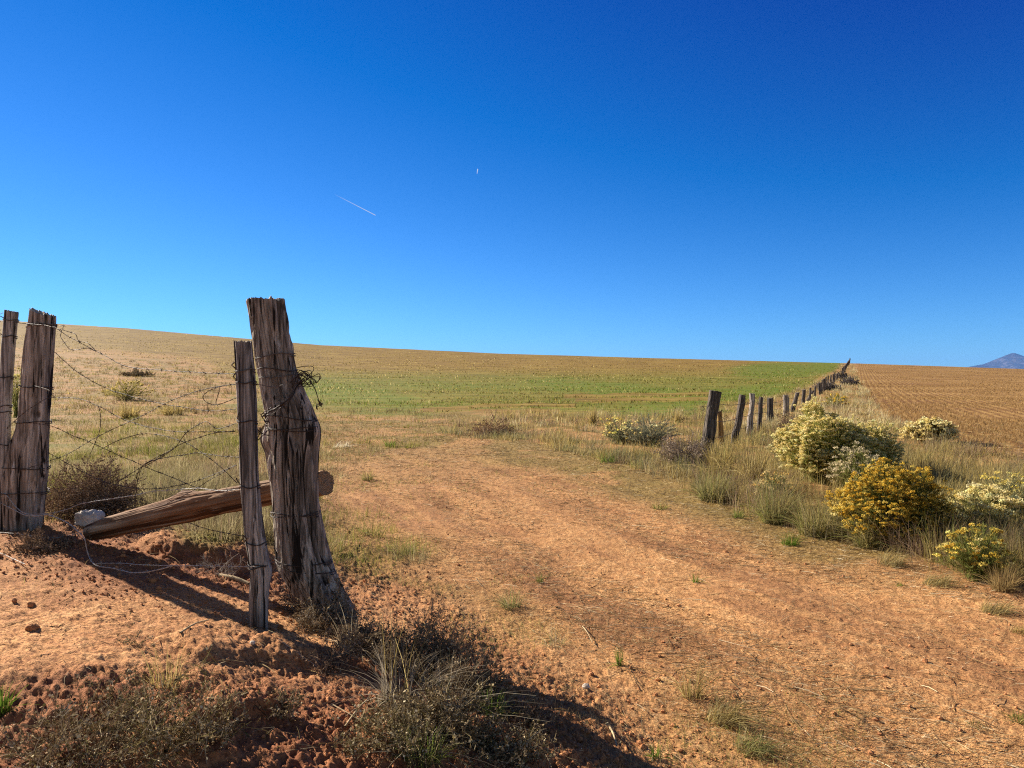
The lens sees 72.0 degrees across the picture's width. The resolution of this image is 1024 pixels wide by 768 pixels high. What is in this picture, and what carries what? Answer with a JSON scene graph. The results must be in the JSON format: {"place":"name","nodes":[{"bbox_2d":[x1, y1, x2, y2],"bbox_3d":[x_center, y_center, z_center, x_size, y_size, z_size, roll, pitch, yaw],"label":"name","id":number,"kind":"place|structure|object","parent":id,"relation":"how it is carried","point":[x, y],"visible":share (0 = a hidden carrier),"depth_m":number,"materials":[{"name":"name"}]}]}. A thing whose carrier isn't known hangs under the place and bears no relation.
{"place":"outdoors","nodes":[
{"label":"outdoors","id":0,"kind":"place"},
{"bbox_2d":[0,320,840,413],"bbox_3d":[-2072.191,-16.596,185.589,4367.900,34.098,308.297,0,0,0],"label":"stubble field","id":1,"kind":"structure","parent":0,"point":[87,333],"depth_m":109.72,"materials":[{"name":"plant"}]},
{"bbox_2d":[0,321,1023,767],"bbox_3d":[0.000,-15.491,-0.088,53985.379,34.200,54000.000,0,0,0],"label":"ground","id":2,"kind":"structure","parent":0,"point":[88,633],"depth_m":3.46,"materials":[{"name":"soil"}]},
{"bbox_2d":[12,368,20,417],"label":"flowering shrub","id":3,"kind":"object","parent":2,"relation":"on","point":[15,396],"visible":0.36,"depth_m":28.25,"materials":[{"name":"green plant"}]},
{"bbox_2d":[0,676,36,715],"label":"grass tuft","id":4,"kind":"object","parent":2,"relation":"on","point":[5,702],"visible":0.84,"depth_m":2.25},
{"bbox_2d":[0,308,57,531],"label":"fence post","id":5,"kind":"object","parent":2,"relation":"on","point":[25,490],"visible":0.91,"depth_m":4.74,"materials":[{"name":"brown wood"}]},
{"bbox_2d":[0,309,19,530],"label":"fence stay","id":6,"kind":"object","parent":5,"relation":"attached to","point":[9,336],"visible":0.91,"depth_m":4.73,"materials":[{"name":"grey wood"}]},
{"bbox_2d":[1,493,174,573],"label":"barbed wire","id":7,"kind":"object","parent":5,"relation":"attached to","point":[29,515],"visible":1,"depth_m":4.14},
{"bbox_2d":[23,422,234,491],"bbox_3d":[-2.343,0.396,4.104,2.426,0.293,0.032,0,0,34],"label":"barbed wire","id":8,"kind":"object","parent":5,"relation":"attached to","point":[123,457],"visible":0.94,"depth_m":4.02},
{"bbox_2d":[100,432,236,482],"bbox_3d":[-1.918,0.377,3.859,1.328,0.226,0.031,0,0,33],"label":"barbed wire","id":9,"kind":"object","parent":8,"relation":"attached to","point":[172,438],"visible":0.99,"depth_m":3.80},
{"bbox_2d":[135,421,235,503],"bbox_3d":[-1.729,0.429,3.693,0.935,0.487,0.031,0,0,34],"label":"barbed wire","id":10,"kind":"object","parent":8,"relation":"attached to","point":[161,456],"visible":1,"depth_m":3.73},
{"bbox_2d":[19,383,257,469],"bbox_3d":[-2.369,0.288,4.089,2.839,0.608,0.031,0,0,34],"label":"barbed wire","id":11,"kind":"object","parent":5,"relation":"attached to","point":[184,395],"visible":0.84,"depth_m":3.90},
{"bbox_2d":[0,524,91,556],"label":"dry weed","id":12,"kind":"object","parent":2,"relation":"on","point":[31,544],"visible":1,"depth_m":4.23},
{"bbox_2d":[0,676,145,767],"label":"dry weed","id":13,"kind":"object","parent":2,"relation":"on","point":[37,751],"visible":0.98,"depth_m":1.99,"materials":[{"name":"plant"}]},
{"bbox_2d":[74,509,104,526],"bbox_3d":[-2.988,0.956,4.987,0.186,0.143,0.149,0,0,0],"label":"rock","id":14,"kind":"object","parent":2,"relation":"on","point":[83,518],"visible":0.62,"depth_m":4.93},
{"bbox_2d":[45,442,154,520],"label":"tumbleweed","id":15,"kind":"object","parent":2,"relation":"on","point":[74,494],"visible":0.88,"depth_m":5.28,"materials":[{"name":"plant"}]},
{"bbox_2d":[33,703,168,767],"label":"bunchgrass","id":16,"kind":"object","parent":2,"relation":"on","point":[109,742],"visible":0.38,"depth_m":2.08,"materials":[{"name":"brown plant"}]},
{"bbox_2d":[36,662,171,750],"bbox_3d":[-1.280,0.987,2.208,0.372,0.169,0.428,0,0,0],"label":"dry weed","id":17,"kind":"object","parent":2,"relation":"on","point":[116,704],"visible":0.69,"depth_m":2.23,"materials":[{"name":"plant"}]},
{"bbox_2d":[98,379,153,399],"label":"flowering shrub","id":18,"kind":"object","parent":2,"relation":"on","point":[131,391],"visible":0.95,"depth_m":40.80,"materials":[{"name":"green plant"}]},
{"bbox_2d":[102,400,151,418],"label":"bunchgrass","id":19,"kind":"object","parent":2,"relation":"on","point":[125,412],"visible":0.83,"depth_m":27.49,"materials":[{"name":"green plant"}]},
{"bbox_2d":[116,611,154,646],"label":"dry weed","id":20,"kind":"object","parent":2,"relation":"on","point":[124,641],"visible":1,"depth_m":2.78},
{"bbox_2d":[118,367,155,375],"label":"dry weed","id":21,"kind":"object","parent":2,"relation":"on","point":[134,372],"visible":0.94,"depth_m":72.05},
{"bbox_2d":[102,640,213,700],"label":"bunchgrass","id":22,"kind":"object","parent":2,"relation":"on","point":[176,684],"visible":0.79,"depth_m":2.46,"materials":[{"name":"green plant"}]},
{"bbox_2d":[69,644,250,767],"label":"dry weed","id":23,"kind":"object","parent":2,"relation":"on","point":[150,734],"visible":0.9,"depth_m":2.08,"materials":[{"name":"plant"}]},
{"bbox_2d":[134,473,192,505],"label":"dry weed","id":24,"kind":"object","parent":2,"relation":"on","point":[152,484],"visible":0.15,"depth_m":6.17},
{"bbox_2d":[146,401,197,414],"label":"bunchgrass","id":25,"kind":"object","parent":2,"relation":"on","point":[172,411],"visible":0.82,"depth_m":29.83,"materials":[{"name":"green plant"}]},
{"bbox_2d":[162,676,251,754],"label":"dry weed","id":26,"kind":"object","parent":2,"relation":"on","point":[226,723],"visible":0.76,"depth_m":2.16,"materials":[{"name":"plant"}]},
{"bbox_2d":[83,470,334,539],"bbox_3d":[-1.884,0.727,4.302,1.727,0.205,0.187,-13,-3,14],"label":"fallen log","id":27,"kind":"object","parent":2,"relation":"on","point":[192,506],"visible":0.73,"depth_m":4.27,"materials":[{"name":"brown wood"}]},
{"bbox_2d":[193,552,241,576],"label":"dead twigs","id":28,"kind":"object","parent":2,"relation":"on","point":[220,569],"visible":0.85,"depth_m":4.37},
{"bbox_2d":[218,573,249,585],"bbox_3d":[-1.665,1.173,4.227,0.230,0.050,0.035,0,0,23],"label":"stick","id":29,"kind":"object","parent":2,"relation":"on","point":[237,579],"visible":0.86,"depth_m":4.21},
{"bbox_2d":[231,340,271,629],"bbox_3d":[-1.230,0.496,3.346,0.175,1.413,0.100,0,0,0],"label":"gate stick","id":30,"kind":"object","parent":2,"relation":"on","point":[253,522],"visible":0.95,"depth_m":3.31,"materials":[{"name":"grey wood"}]},
{"bbox_2d":[32,486,238,514],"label":"barbed wire","id":31,"kind":"object","parent":30,"relation":"attached to","point":[139,494],"visible":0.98,"depth_m":3.84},
{"bbox_2d":[96,561,254,568],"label":"barbed wire","id":32,"kind":"object","parent":30,"relation":"attached to","point":[175,565],"visible":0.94,"depth_m":3.65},
{"bbox_2d":[3,354,522,572],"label":"meadow grass","id":33,"kind":"structure","parent":2,"relation":"on","point":[220,523],"depth_m":14.93,"materials":[{"name":"plant"}]},
{"bbox_2d":[255,683,309,719],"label":"dry weed","id":34,"kind":"object","parent":2,"relation":"on","point":[277,711],"visible":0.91,"depth_m":2.40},
{"bbox_2d":[268,582,314,613],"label":"dry weed","id":35,"kind":"object","parent":2,"relation":"on","point":[291,599],"visible":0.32,"depth_m":3.80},
{"bbox_2d":[246,296,357,628],"bbox_3d":[-1.129,0.469,3.781,0.602,1.873,0.299,0,0,0],"label":"gate post","id":36,"kind":"object","parent":2,"relation":"on","point":[290,443],"visible":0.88,"depth_m":3.71,"materials":[{"name":"brown wood"}]},
{"bbox_2d":[36,386,234,454],"bbox_3d":[-2.245,0.220,4.037,2.141,0.419,0.032,0,0,34],"label":"barbed wire","id":37,"kind":"object","parent":36,"relation":"attached to","point":[126,420],"visible":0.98,"depth_m":4.11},
{"bbox_2d":[48,452,235,489],"bbox_3d":[-2.205,0.505,4.063,1.993,0.209,0.032,0,0,33],"label":"barbed wire","id":38,"kind":"object","parent":36,"relation":"attached to","point":[145,488],"visible":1,"depth_m":3.97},
{"bbox_2d":[53,350,235,411],"bbox_3d":[-2.166,-0.034,4.016,1.915,0.369,0.032,0,0,33],"label":"barbed wire","id":39,"kind":"object","parent":36,"relation":"attached to","point":[132,396],"visible":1,"depth_m":4.03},
{"bbox_2d":[56,325,233,374],"bbox_3d":[-2.117,-0.207,3.951,1.861,0.333,0.033,0,0,34],"label":"barbed wire","id":40,"kind":"object","parent":36,"relation":"attached to","point":[119,363],"visible":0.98,"depth_m":4.13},
{"bbox_2d":[283,569,365,637],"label":"dry weed","id":41,"kind":"object","parent":2,"relation":"on","point":[318,621],"visible":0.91,"depth_m":3.57,"materials":[{"name":"plant"}]},
{"bbox_2d":[294,625,365,676],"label":"dry weed","id":42,"kind":"object","parent":2,"relation":"on","point":[338,655],"visible":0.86,"depth_m":3.00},
{"bbox_2d":[296,602,404,672],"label":"bunchgrass","id":43,"kind":"object","parent":2,"relation":"on","point":[347,631],"visible":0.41,"depth_m":3.35,"materials":[{"name":"brown plant"}]},
{"bbox_2d":[329,601,392,657],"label":"dry weed","id":44,"kind":"object","parent":2,"relation":"on","point":[374,638],"visible":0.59,"depth_m":3.33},
{"bbox_2d":[329,679,441,761],"bbox_3d":[-0.429,1.117,2.361,0.389,0.167,0.343,0,0,0],"label":"dry weed","id":45,"kind":"object","parent":2,"relation":"on","point":[366,731],"visible":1,"depth_m":2.35,"materials":[{"name":"plant"}]},
{"bbox_2d":[293,613,509,767],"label":"bunchgrass","id":46,"kind":"object","parent":2,"relation":"on","point":[387,688],"visible":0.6,"depth_m":2.72,"materials":[{"name":"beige plant"}]},
{"bbox_2d":[351,597,474,683],"bbox_3d":[-0.465,1.155,3.237,0.525,0.337,0.590,0,0,26],"label":"dry weed","id":47,"kind":"object","parent":2,"relation":"on","point":[395,647],"visible":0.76,"depth_m":3.19,"materials":[{"name":"plant"}]},
{"bbox_2d":[371,716,472,767],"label":"grass tuft","id":48,"kind":"object","parent":2,"relation":"on","point":[431,758],"visible":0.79,"depth_m":2.31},
{"bbox_2d":[375,706,497,767],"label":"bunchgrass","id":49,"kind":"object","parent":2,"relation":"on","point":[421,741],"visible":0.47,"depth_m":2.35,"materials":[{"name":"green plant"}]},
{"bbox_2d":[361,664,519,763],"bbox_3d":[-0.272,1.154,2.556,0.540,0.232,0.552,0,0,-33],"label":"dry weed","id":50,"kind":"object","parent":2,"relation":"on","point":[438,708],"visible":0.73,"depth_m":2.51,"materials":[{"name":"plant"}]},
{"bbox_2d":[375,586,516,643],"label":"dry stalks","id":51,"kind":"object","parent":2,"relation":"on","point":[405,619],"visible":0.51,"depth_m":3.70,"materials":[{"name":"brown plant"}]},
{"bbox_2d":[396,587,497,673],"bbox_3d":[-0.325,1.174,3.385,0.458,0.392,0.502,0,0,22],"label":"dry weed","id":52,"kind":"object","parent":2,"relation":"on","point":[453,637],"visible":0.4,"depth_m":3.35,"materials":[{"name":"plant"}]},
{"bbox_2d":[368,647,548,758],"bbox_3d":[-0.280,1.121,2.580,0.692,0.365,0.737,0,0,42],"label":"bunchgrass","id":53,"kind":"object","parent":2,"relation":"on","point":[450,683],"visible":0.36,"depth_m":2.66,"materials":[{"name":"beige plant"}]},
{"bbox_2d":[429,626,517,709],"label":"dry weed","id":54,"kind":"object","parent":2,"relation":"on","point":[473,678],"visible":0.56,"depth_m":2.95,"materials":[{"name":"plant"}]},
{"bbox_2d":[466,415,515,434],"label":"dry weed","id":55,"kind":"object","parent":2,"relation":"on","point":[486,426],"visible":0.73,"depth_m":20.31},
{"bbox_2d":[471,686,532,730],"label":"grass tuft","id":56,"kind":"object","parent":2,"relation":"on","point":[492,707],"visible":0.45,"depth_m":2.80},
{"bbox_2d":[450,709,562,767],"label":"dry weed","id":57,"kind":"object","parent":2,"relation":"on","point":[519,750],"visible":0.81,"depth_m":2.48,"materials":[{"name":"plant"}]},
{"bbox_2d":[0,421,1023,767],"bbox_3d":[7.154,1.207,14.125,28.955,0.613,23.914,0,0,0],"label":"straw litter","id":58,"kind":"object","parent":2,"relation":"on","point":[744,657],"visible":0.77,"depth_m":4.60,"materials":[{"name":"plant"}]},
{"bbox_2d":[0,463,1023,767],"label":"soil clods","id":59,"kind":"object","parent":2,"relation":"on","point":[560,721],"visible":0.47,"depth_m":3.41,"materials":[{"name":"soil"}]},
{"bbox_2d":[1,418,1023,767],"bbox_3d":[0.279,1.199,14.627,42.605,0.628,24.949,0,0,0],"label":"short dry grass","id":60,"kind":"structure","parent":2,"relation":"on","point":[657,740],"depth_m":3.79,"materials":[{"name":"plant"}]},
{"bbox_2d":[498,689,563,732],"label":"dry weed","id":61,"kind":"object","parent":2,"relation":"on","point":[536,713],"visible":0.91,"depth_m":2.82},
{"bbox_2d":[572,408,608,424],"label":"bunchgrass","id":62,"kind":"object","parent":2,"relation":"on","point":[593,420],"visible":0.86,"depth_m":23.75,"materials":[{"name":"beige plant"}]},
{"bbox_2d":[600,414,644,443],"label":"flowering shrub","id":63,"kind":"object","parent":2,"relation":"on","point":[616,433],"visible":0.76,"depth_m":17.20,"materials":[{"name":"yellow plant"}]},
{"bbox_2d":[620,410,684,445],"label":"flowering shrub","id":64,"kind":"object","parent":2,"relation":"on","point":[645,434],"visible":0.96,"depth_m":16.45,"materials":[{"name":"green plant"}]},
{"bbox_2d":[639,740,677,762],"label":"grass tuft","id":65,"kind":"object","parent":2,"relation":"on","point":[657,754],"visible":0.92,"depth_m":2.81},
{"bbox_2d":[650,426,721,468],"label":"dry weed","id":66,"kind":"object","parent":2,"relation":"on","point":[693,449],"visible":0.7,"depth_m":12.71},
{"bbox_2d":[657,438,738,475],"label":"bunchgrass","id":67,"kind":"object","parent":2,"relation":"on","point":[726,459],"visible":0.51,"depth_m":11.31,"materials":[{"name":"green plant"}]},
{"bbox_2d":[665,470,749,501],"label":"bunchgrass","id":68,"kind":"object","parent":2,"relation":"on","point":[704,494],"visible":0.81,"depth_m":9.05,"materials":[{"name":"green plant"}]},
{"bbox_2d":[700,390,721,459],"bbox_3d":[3.825,0.868,13.702,0.470,1.509,0.257,0,0,0],"label":"fence post","id":69,"kind":"object","parent":2,"relation":"on","point":[710,421],"visible":0.69,"depth_m":13.61,"materials":[{"name":"grey wood"}]},
{"bbox_2d":[718,411,724,445],"bbox_3d":[4.882,1.086,16.414,0.178,0.941,0.095,0,0,0],"label":"wooden stake","id":70,"kind":"object","parent":2,"relation":"on","point":[720,429],"visible":0.61,"depth_m":16.38,"materials":[{"name":"brown wood"}]},
{"bbox_2d":[432,363,1023,589],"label":"verge grass","id":71,"kind":"structure","parent":2,"relation":"on","point":[962,474],"depth_m":12.48,"materials":[{"name":"plant"}]},
{"bbox_2d":[731,394,745,443],"bbox_3d":[5.455,0.925,17.006,0.374,1.357,0.165,0,0,0],"label":"fence post","id":72,"kind":"object","parent":2,"relation":"on","point":[740,411],"visible":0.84,"depth_m":16.94,"materials":[{"name":"grey wood"}]},
{"bbox_2d":[746,393,754,434],"bbox_3d":[6.534,0.918,19.307,0.244,1.345,0.174,0,0,0],"label":"fence post","id":73,"kind":"object","parent":2,"relation":"on","point":[751,410],"visible":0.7,"depth_m":19.24,"materials":[{"name":"grey wood"}]},
{"bbox_2d":[690,435,818,482],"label":"bunchgrass","id":74,"kind":"object","parent":2,"relation":"on","point":[749,464],"visible":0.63,"depth_m":10.52,"materials":[{"name":"green plant"}]},
{"bbox_2d":[757,397,762,430],"bbox_3d":[7.458,0.976,21.210,0.203,1.207,0.143,0,0,0],"label":"fence post","id":75,"kind":"object","parent":2,"relation":"on","point":[760,409],"visible":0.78,"depth_m":21.15,"materials":[{"name":"grey wood"}]},
{"bbox_2d":[766,398,773,423],"bbox_3d":[8.708,1.012,23.805,0.239,1.106,0.220,0,0,0],"label":"fence post","id":76,"kind":"object","parent":2,"relation":"on","point":[770,409],"visible":0.66,"depth_m":23.72,"materials":[{"name":"grey wood"}]},
{"bbox_2d":[718,482,822,525],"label":"bunchgrass","id":77,"kind":"object","parent":2,"relation":"on","point":[766,517],"visible":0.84,"depth_m":7.75,"materials":[{"name":"green plant"}]},
{"bbox_2d":[748,468,798,501],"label":"flowering shrub","id":78,"kind":"object","parent":2,"relation":"on","point":[773,480],"visible":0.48,"depth_m":8.69,"materials":[{"name":"green plant"}]},
{"bbox_2d":[771,409,799,433],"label":"dry weed","id":79,"kind":"object","parent":2,"relation":"on","point":[783,421],"visible":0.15,"depth_m":19.84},
{"bbox_2d":[773,529,809,546],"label":"grass tuft","id":80,"kind":"object","parent":2,"relation":"on","point":[794,542],"visible":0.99,"depth_m":6.70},
{"bbox_2d":[740,489,868,538],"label":"bunchgrass","id":81,"kind":"object","parent":2,"relation":"on","point":[802,527],"visible":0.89,"depth_m":7.12,"materials":[{"name":"green plant"}]},
{"bbox_2d":[812,379,841,389],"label":"dead shrub","id":82,"kind":"object","parent":2,"relation":"on","point":[831,386],"visible":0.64,"depth_m":65.28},
{"bbox_2d":[763,394,896,484],"bbox_3d":[4.785,0.826,10.646,1.662,1.349,1.658,0,0,-41],"label":"flowering shrub","id":83,"kind":"object","parent":2,"relation":"on","point":[814,436],"visible":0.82,"depth_m":10.44,"materials":[{"name":"green plant"}]},
{"bbox_2d":[820,393,850,406],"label":"flowering shrub","id":84,"kind":"object","parent":2,"relation":"on","point":[835,399],"visible":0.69,"depth_m":37.16,"materials":[{"name":"yellow plant"}]},
{"bbox_2d":[839,374,859,384],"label":"dead shrub","id":85,"kind":"object","parent":2,"relation":"on","point":[848,380],"visible":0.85,"depth_m":81.19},
{"bbox_2d":[829,479,870,537],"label":"flowering shrub","id":86,"kind":"object","parent":2,"relation":"on","point":[834,515],"visible":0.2,"depth_m":6.96,"materials":[{"name":"green plant"}]},
{"bbox_2d":[823,440,883,485],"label":"flowering shrub","id":87,"kind":"object","parent":2,"relation":"on","point":[844,466],"visible":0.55,"depth_m":9.72,"materials":[{"name":"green plant"}]},
{"bbox_2d":[813,512,915,550],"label":"bunchgrass","id":88,"kind":"object","parent":2,"relation":"on","point":[863,541],"visible":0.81,"depth_m":6.60,"materials":[{"name":"green plant"}]},
{"bbox_2d":[848,418,907,468],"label":"flowering shrub","id":89,"kind":"object","parent":2,"relation":"on","point":[879,433],"visible":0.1,"depth_m":10.98,"materials":[{"name":"green plant"}]},
{"bbox_2d":[822,457,956,545],"bbox_3d":[3.713,1.127,6.785,1.170,0.841,1.101,0,0,0],"label":"flowering shrub","id":90,"kind":"object","parent":2,"relation":"on","point":[904,494],"visible":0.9,"depth_m":6.65,"materials":[{"name":"yellow plant"}]},
{"bbox_2d":[877,545,942,569],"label":"bunchgrass","id":91,"kind":"object","parent":2,"relation":"on","point":[896,560],"visible":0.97,"depth_m":5.90,"materials":[{"name":"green plant"}]},
{"bbox_2d":[875,525,946,554],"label":"bunchgrass","id":92,"kind":"object","parent":2,"relation":"on","point":[912,537],"visible":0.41,"depth_m":6.29,"materials":[{"name":"green plant"}]},
{"bbox_2d":[898,416,961,442],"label":"flowering shrub","id":93,"kind":"object","parent":2,"relation":"on","point":[926,425],"visible":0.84,"depth_m":17.18,"materials":[{"name":"yellow plant"}]},
{"bbox_2d":[939,481,1023,534],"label":"flowering shrub","id":94,"kind":"object","parent":2,"relation":"on","point":[1004,499],"visible":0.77,"depth_m":6.73,"materials":[{"name":"yellow plant"}]},
{"bbox_2d":[955,470,1023,520],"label":"flowering shrub","id":95,"kind":"object","parent":2,"relation":"on","point":[1011,484],"visible":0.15,"depth_m":7.85,"materials":[{"name":"yellow plant"}]},
{"bbox_2d":[0,0,1023,366],"label":"sky","id":96,"kind":"structure","parent":0,"point":[823,181],"materials":[{"name":"blue"}]},
{"bbox_2d":[319,427,1023,767],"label":"dirt track","id":97,"kind":"structure","parent":0,"point":[875,624],"depth_m":4.58,"materials":[{"name":"soil"}]},
{"bbox_2d":[343,512,401,537],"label":"grass tuft","id":98,"kind":"object","parent":97,"relation":"on","point":[357,527],"visible":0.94,"depth_m":6.89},
{"bbox_2d":[377,533,437,554],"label":"grass tuft","id":99,"kind":"object","parent":97,"relation":"on","point":[407,547],"visible":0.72,"depth_m":6.20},
{"bbox_2d":[469,583,536,611],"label":"grass tuft","id":100,"kind":"object","parent":97,"relation":"on","point":[512,606],"visible":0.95,"depth_m":4.75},
{"bbox_2d":[522,623,579,651],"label":"bunchgrass","id":101,"kind":"object","parent":97,"relation":"on","point":[549,642],"visible":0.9,"depth_m":4.08,"materials":[{"name":"green plant"}]},
{"bbox_2d":[641,646,769,710],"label":"bunchgrass","id":102,"kind":"object","parent":97,"relation":"on","point":[697,694],"visible":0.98,"depth_m":3.42,"materials":[{"name":"green plant"}]},
{"bbox_2d":[706,685,838,748],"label":"bunchgrass","id":103,"kind":"object","parent":97,"relation":"on","point":[735,715],"visible":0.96,"depth_m":3.18,"materials":[{"name":"green plant"}]},
{"bbox_2d":[733,721,841,767],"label":"bunchgrass","id":104,"kind":"object","parent":97,"relation":"on","point":[761,746],"visible":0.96,"depth_m":2.93,"materials":[{"name":"green plant"}]},
{"bbox_2d":[922,566,970,589],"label":"bunchgrass","id":105,"kind":"object","parent":97,"relation":"on","point":[935,583],"visible":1,"depth_m":5.33,"materials":[{"name":"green plant"}]},
{"bbox_2d":[932,521,1020,583],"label":"flowering shrub","id":106,"kind":"object","parent":97,"relation":"on","point":[969,554],"visible":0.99,"depth_m":5.43,"materials":[{"name":"green plant"}]},
{"bbox_2d":[958,559,1023,593],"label":"bunchgrass","id":107,"kind":"object","parent":97,"relation":"on","point":[1005,587],"visible":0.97,"depth_m":5.14,"materials":[{"name":"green plant"}]},
{"bbox_2d":[979,595,1023,616],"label":"bunchgrass","id":108,"kind":"object","parent":97,"relation":"on","point":[1000,610],"visible":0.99,"depth_m":4.67,"materials":[{"name":"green plant"}]},
{"bbox_2d":[855,364,1023,454],"bbox_3d":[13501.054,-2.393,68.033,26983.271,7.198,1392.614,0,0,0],"label":"plowed field","id":109,"kind":"structure","parent":0,"point":[985,411],"depth_m":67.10,"materials":[{"name":"soil"}]},
{"bbox_2d":[970,353,1023,368],"bbox_3d":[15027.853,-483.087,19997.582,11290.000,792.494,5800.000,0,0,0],"label":"mountain","id":110,"kind":"structure","parent":0,"point":[1012,361],"depth_m":19627.40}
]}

